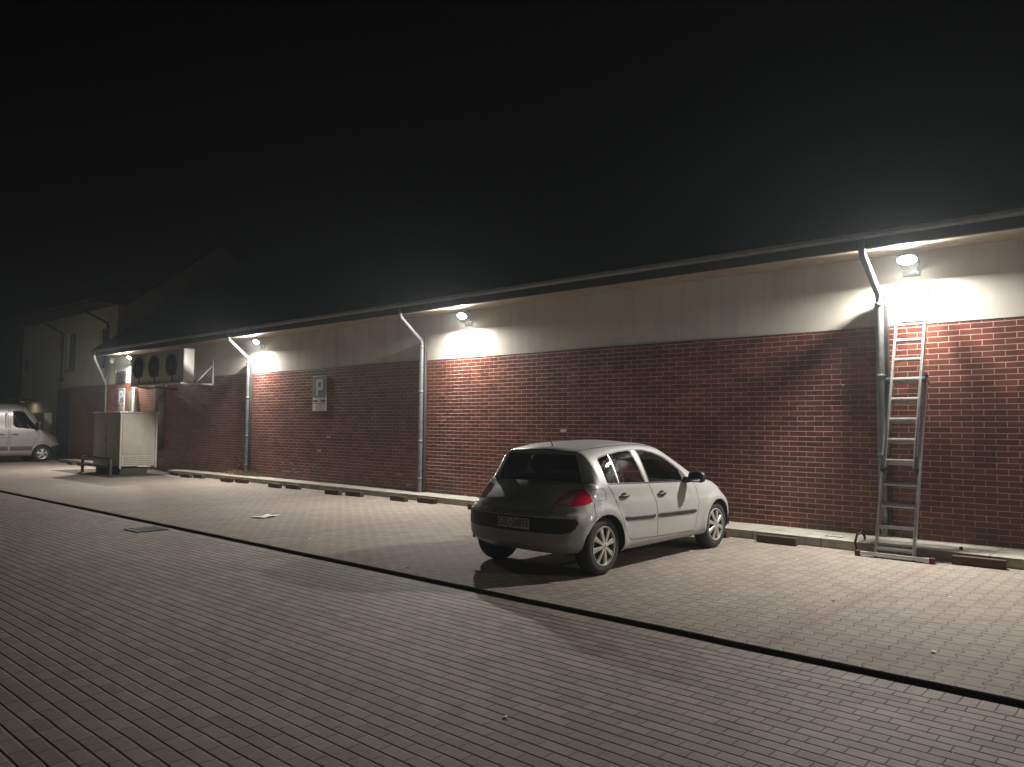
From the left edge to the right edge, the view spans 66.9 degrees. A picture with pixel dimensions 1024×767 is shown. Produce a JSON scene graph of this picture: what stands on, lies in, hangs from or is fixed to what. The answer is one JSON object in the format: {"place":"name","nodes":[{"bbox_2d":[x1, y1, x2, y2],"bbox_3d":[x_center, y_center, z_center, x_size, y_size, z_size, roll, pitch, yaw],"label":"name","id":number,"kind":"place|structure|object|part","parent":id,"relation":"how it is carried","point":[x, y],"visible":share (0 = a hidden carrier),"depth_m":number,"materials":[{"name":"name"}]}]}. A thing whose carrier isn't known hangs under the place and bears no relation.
{"place":"outdoors","nodes":[
{"label":"outdoors","id":0,"kind":"place"},
{"bbox_2d":[0,0,890,397],"label":"sky","id":1,"kind":"structure","parent":0,"point":[133,133],"materials":[{"name":"black"}]},
{"bbox_2d":[0,492,1023,766],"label":"road lane","id":2,"kind":"structure","parent":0,"point":[120,646],"depth_m":5.05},
{"bbox_2d":[124,526,167,532],"bbox_3d":[-5.688,2.267,12.053,0.480,0.016,0.480,-2,-4,42],"label":"drain grate","id":3,"kind":"object","parent":2,"relation":"on","point":[146,529],"visible":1,"depth_m":12.01,"materials":[{"name":"metal"}]},
{"bbox_2d":[0,457,1023,707],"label":"parking area","id":4,"kind":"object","parent":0,"point":[890,619],"visible":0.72,"depth_m":8.40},
{"bbox_2d":[0,403,58,461],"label":"delivery van","id":5,"kind":"object","parent":4,"relation":"on","point":[24,435],"visible":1,"depth_m":30.80,"materials":[{"name":"grey paint"}]},
{"bbox_3d":[-19.405,1.841,30.856,0.180,1.746,1.052,-2,-4,42],"label":"cab door","id":6,"kind":"part","parent":5,"relation":"part of","materials":[{"name":"grey paint"}]},
{"bbox_2d":[59,459,150,469],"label":"kerb","id":7,"kind":"structure","parent":4,"relation":"on","point":[76,461],"depth_m":30.08,"materials":[{"name":"concrete"}]},
{"bbox_2d":[52,469,169,477],"bbox_3d":[-12.692,2.874,25.148,4.750,0.005,2.600,-2,-4,42],"label":"pavement pad","id":8,"kind":"object","parent":4,"relation":"on","point":[93,472],"visible":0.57,"depth_m":24.52,"materials":[{"name":"grey concrete"}]},
{"bbox_2d":[79,455,113,475],"bbox_3d":[-12.911,2.539,24.059,2.420,0.549,0.180,-2,-4,42],"label":"guard rail","id":9,"kind":"object","parent":8,"relation":"on","point":[95,465],"visible":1,"depth_m":23.90,"materials":[{"name":"metal"}]},
{"bbox_2d":[93,412,158,474],"bbox_3d":[-12.392,1.885,24.815,2.160,1.939,1.200,-2,-4,42],"label":"metal cabinet","id":10,"kind":"object","parent":8,"relation":"on","point":[126,442],"visible":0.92,"depth_m":24.19,"materials":[{"name":"white metal"}]},
{"bbox_3d":[-13.131,1.684,24.761,0.955,1.435,0.025,-2,-4,42],"label":"door","id":11,"kind":"part","parent":10,"relation":"part of","materials":[{"name":"beige metal"}]},
{"bbox_3d":[-12.426,1.655,24.111,1.065,1.435,0.049,-2,-4,42],"label":"door","id":12,"kind":"part","parent":10,"relation":"part of","materials":[{"name":"beige metal"}]},
{"bbox_2d":[1,238,245,459],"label":"plastered house","id":13,"kind":"structure","parent":4,"relation":"on","point":[65,335],"depth_m":32.15,"materials":[{"name":"paint"}]},
{"bbox_2d":[19,396,35,401],"bbox_3d":[-21.707,0.734,34.736,0.260,0.300,0.643,-2,-4,42],"label":"wall lantern","id":14,"kind":"object","parent":13,"relation":"attached to","point":[22,398],"depth_m":34.55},
{"bbox_2d":[65,334,75,371],"bbox_3d":[-18.276,-1.285,32.254,1.080,1.580,0.210,-2,-4,42],"label":"window","id":15,"kind":"structure","parent":13,"relation":"in","point":[73,336],"depth_m":32.43,"materials":[{"name":"black glass"}]},
{"bbox_2d":[101,328,106,368],"bbox_3d":[-15.749,-1.356,29.980,0.820,1.580,0.210,-2,-4,42],"label":"window","id":16,"kind":"structure","parent":13,"relation":"in","point":[104,330],"depth_m":30.18,"materials":[{"name":"black glass"}]},
{"bbox_2d":[170,471,181,475],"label":"wheel stop","id":17,"kind":"object","parent":4,"relation":"on","point":[175,473],"visible":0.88,"depth_m":23.74,"materials":[{"name":"brown concrete"}]},
{"bbox_2d":[180,473,192,477],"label":"wheel stop","id":18,"kind":"object","parent":4,"relation":"on","point":[186,475],"visible":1,"depth_m":22.87,"materials":[{"name":"brown concrete"}]},
{"bbox_2d":[193,474,204,478],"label":"wheel stop","id":19,"kind":"object","parent":4,"relation":"on","point":[198,476],"visible":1,"depth_m":22.66,"materials":[{"name":"brown concrete"}]},
{"bbox_2d":[220,478,233,481],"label":"wheel stop","id":20,"kind":"object","parent":4,"relation":"on","point":[226,479],"visible":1,"depth_m":21.26,"materials":[{"name":"brown concrete"}]},
{"bbox_2d":[235,478,248,483],"bbox_3d":[-7.338,2.646,21.050,0.560,0.105,0.110,-2,-4,42],"label":"wheel stop","id":21,"kind":"object","parent":4,"relation":"on","point":[238,480],"visible":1,"depth_m":20.94,"materials":[{"name":"brown concrete"}]},
{"bbox_2d":[251,514,279,517],"bbox_3d":[-4.291,2.306,13.486,0.300,0.036,0.420,-1,-3,22],"label":"paper sheet","id":22,"kind":"object","parent":4,"relation":"on","point":[265,515],"visible":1,"depth_m":13.46,"materials":[{"name":"white paper"}]},
{"bbox_2d":[268,483,281,487],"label":"wheel stop","id":23,"kind":"object","parent":4,"relation":"on","point":[275,485],"visible":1,"depth_m":19.55,"materials":[{"name":"brown concrete"}]},
{"bbox_2d":[285,484,300,489],"bbox_3d":[-5.439,2.567,19.276,0.530,0.105,0.110,-2,-4,41],"label":"wheel stop","id":24,"kind":"object","parent":4,"relation":"on","point":[292,486],"visible":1,"depth_m":19.20,"materials":[{"name":"brown concrete"}]},
{"bbox_2d":[325,489,341,494],"bbox_3d":[-4.109,2.500,17.839,0.520,0.105,0.110,-2,-4,40],"label":"wheel stop","id":25,"kind":"object","parent":4,"relation":"on","point":[333,492],"visible":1,"depth_m":17.75,"materials":[{"name":"brown concrete"}]},
{"bbox_2d":[345,491,363,496],"bbox_3d":[-3.545,2.485,17.466,0.550,0.105,0.110,-2,-4,41],"label":"wheel stop","id":26,"kind":"object","parent":4,"relation":"on","point":[354,493],"visible":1,"depth_m":17.38,"materials":[{"name":"brown concrete"}]},
{"bbox_2d":[390,495,407,501],"bbox_3d":[-2.401,2.440,16.465,0.500,0.105,0.110,-2,-4,44],"label":"wheel stop","id":27,"kind":"object","parent":4,"relation":"on","point":[399,498],"visible":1,"depth_m":16.37,"materials":[{"name":"brown concrete"}]},
{"bbox_2d":[417,497,436,503],"bbox_3d":[-1.756,2.423,16.046,0.500,0.105,0.110,-2,-4,40],"label":"wheel stop","id":28,"kind":"object","parent":4,"relation":"on","point":[427,500],"visible":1,"depth_m":15.97,"materials":[{"name":"brown concrete"}]},
{"bbox_2d":[58,0,1023,548],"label":"brick store","id":29,"kind":"structure","parent":4,"relation":"on","point":[696,268],"depth_m":14.83,"materials":[{"name":"red brick"}]},
{"bbox_2d":[109,356,119,362],"bbox_3d":[-14.776,-0.871,28.796,0.256,0.260,0.344,-2,-4,42],"label":"security lamp","id":30,"kind":"object","parent":29,"relation":"attached to","point":[112,359],"visible":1,"depth_m":28.68,"materials":[{"name":"white plastic"}]},
{"bbox_2d":[117,388,124,411],"bbox_3d":[-14.413,0.612,28.565,0.600,0.860,0.022,-2,-4,42],"label":"parking sign","id":31,"kind":"object","parent":29,"relation":"attached to","point":[121,399],"visible":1,"depth_m":28.54,"materials":[{"name":"white metal"}]},
{"bbox_2d":[130,348,214,389],"bbox_3d":[-11.041,-0.396,24.896,4.004,1.184,1.046,-2,-4,42],"label":"condenser unit","id":32,"kind":"object","parent":29,"relation":"attached to","point":[165,368],"visible":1,"depth_m":24.13,"materials":[{"name":"beige metal"}]},
{"bbox_2d":[252,338,264,348],"bbox_3d":[-7.205,-1.146,22.041,0.312,0.317,0.270,-2,-4,42],"label":"floodlight","id":33,"kind":"object","parent":29,"relation":"attached to","point":[256,341],"visible":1,"depth_m":21.98,"materials":[{"name":"paint"}]},
{"bbox_2d":[312,376,326,410],"bbox_3d":[-4.987,0.258,20.091,0.600,0.910,0.022,-2,-4,42],"label":"parking sign","id":34,"kind":"object","parent":29,"relation":"attached to","point":[319,392],"visible":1,"depth_m":20.07,"materials":[{"name":"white metal"}]},
{"bbox_2d":[455,311,471,325],"bbox_3d":[-1.013,-1.394,16.475,0.312,0.317,0.270,-2,-4,42],"label":"floodlight","id":35,"kind":"object","parent":29,"relation":"attached to","point":[462,315],"visible":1,"depth_m":16.42,"materials":[{"name":"paint"}]},
{"bbox_2d":[895,252,920,276],"bbox_3d":[5.454,-1.654,10.661,0.312,0.317,0.270,-2,-4,42],"label":"floodlight","id":36,"kind":"object","parent":29,"relation":"attached to","point":[907,259],"visible":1,"depth_m":10.62,"materials":[{"name":"paint"}]},
{"bbox_2d":[168,469,1023,569],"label":"kerb","id":37,"kind":"structure","parent":4,"relation":"on","point":[946,551],"depth_m":10.87,"materials":[{"name":"concrete"}]},
{"bbox_2d":[225,468,266,476],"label":"dry weeds","id":38,"kind":"object","parent":37,"relation":"on","point":[241,472],"visible":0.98,"depth_m":22.14,"materials":[{"name":"brown plant"}]},
{"bbox_2d":[854,531,865,549],"bbox_3d":[4.641,2.073,10.288,0.353,0.239,0.080,3,-4,-44],"label":"cable","id":39,"kind":"object","parent":37,"relation":"on","point":[856,537],"visible":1,"depth_m":10.19,"materials":[{"name":"black rubber"}]},
{"bbox_2d":[471,439,728,574],"bbox_3d":[1.319,1.445,10.101,2.123,1.478,4.126,-2,-4,41],"label":"parked car","id":40,"kind":"object","parent":4,"relation":"on","point":[594,506],"visible":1,"depth_m":8.88,"materials":[{"name":"silver metal"}]},
{"bbox_3d":[1.352,1.301,9.005,0.249,1.025,0.980,-2,-4,41],"label":"rear door","id":41,"kind":"part","parent":40,"relation":"part of","materials":[{"name":"silver metal"}]},
{"bbox_3d":[1.963,1.348,9.699,0.244,1.041,1.173,-2,-4,41],"label":"front door","id":42,"kind":"part","parent":40,"relation":"part of","materials":[{"name":"silver metal"}]},
{"bbox_2d":[723,530,728,537],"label":"wheel stop","id":43,"kind":"object","parent":4,"relation":"on","point":[726,533],"visible":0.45,"depth_m":11.36,"materials":[{"name":"brown concrete"}]},
{"bbox_2d":[757,534,798,545],"bbox_3d":[3.709,2.188,10.838,0.560,0.105,0.110,-2,-4,41],"label":"wheel stop","id":44,"kind":"object","parent":4,"relation":"on","point":[780,540],"visible":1,"depth_m":10.79,"materials":[{"name":"brown concrete"}]},
{"bbox_2d":[855,290,935,563],"bbox_3d":[5.107,0.470,10.097,0.924,3.483,1.131,-2,-4,42],"label":"extension ladder","id":45,"kind":"object","parent":4,"relation":"on","point":[891,380],"visible":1,"depth_m":10.00,"materials":[{"name":"metal"}]},
{"bbox_2d":[951,555,1006,569],"bbox_3d":[5.528,2.113,9.176,0.560,0.105,0.110,-2,-4,40],"label":"wheel stop","id":46,"kind":"object","parent":4,"relation":"on","point":[992,563],"visible":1,"depth_m":9.13,"materials":[{"name":"brown concrete"}]},
{"bbox_2d":[209,471,1019,548],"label":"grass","id":47,"kind":"structure","parent":0,"point":[749,521],"depth_m":16.45,"materials":[{"name":"green plant"}]},
{"label":"ground","id":48,"kind":"structure","parent":0,"visible":0},
{"bbox_2d":[0,397,20,405],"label":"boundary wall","id":49,"kind":"structure","parent":48,"relation":"on","point":[12,400],"depth_m":44.98,"materials":[{"name":"grey concrete"}]}
]}

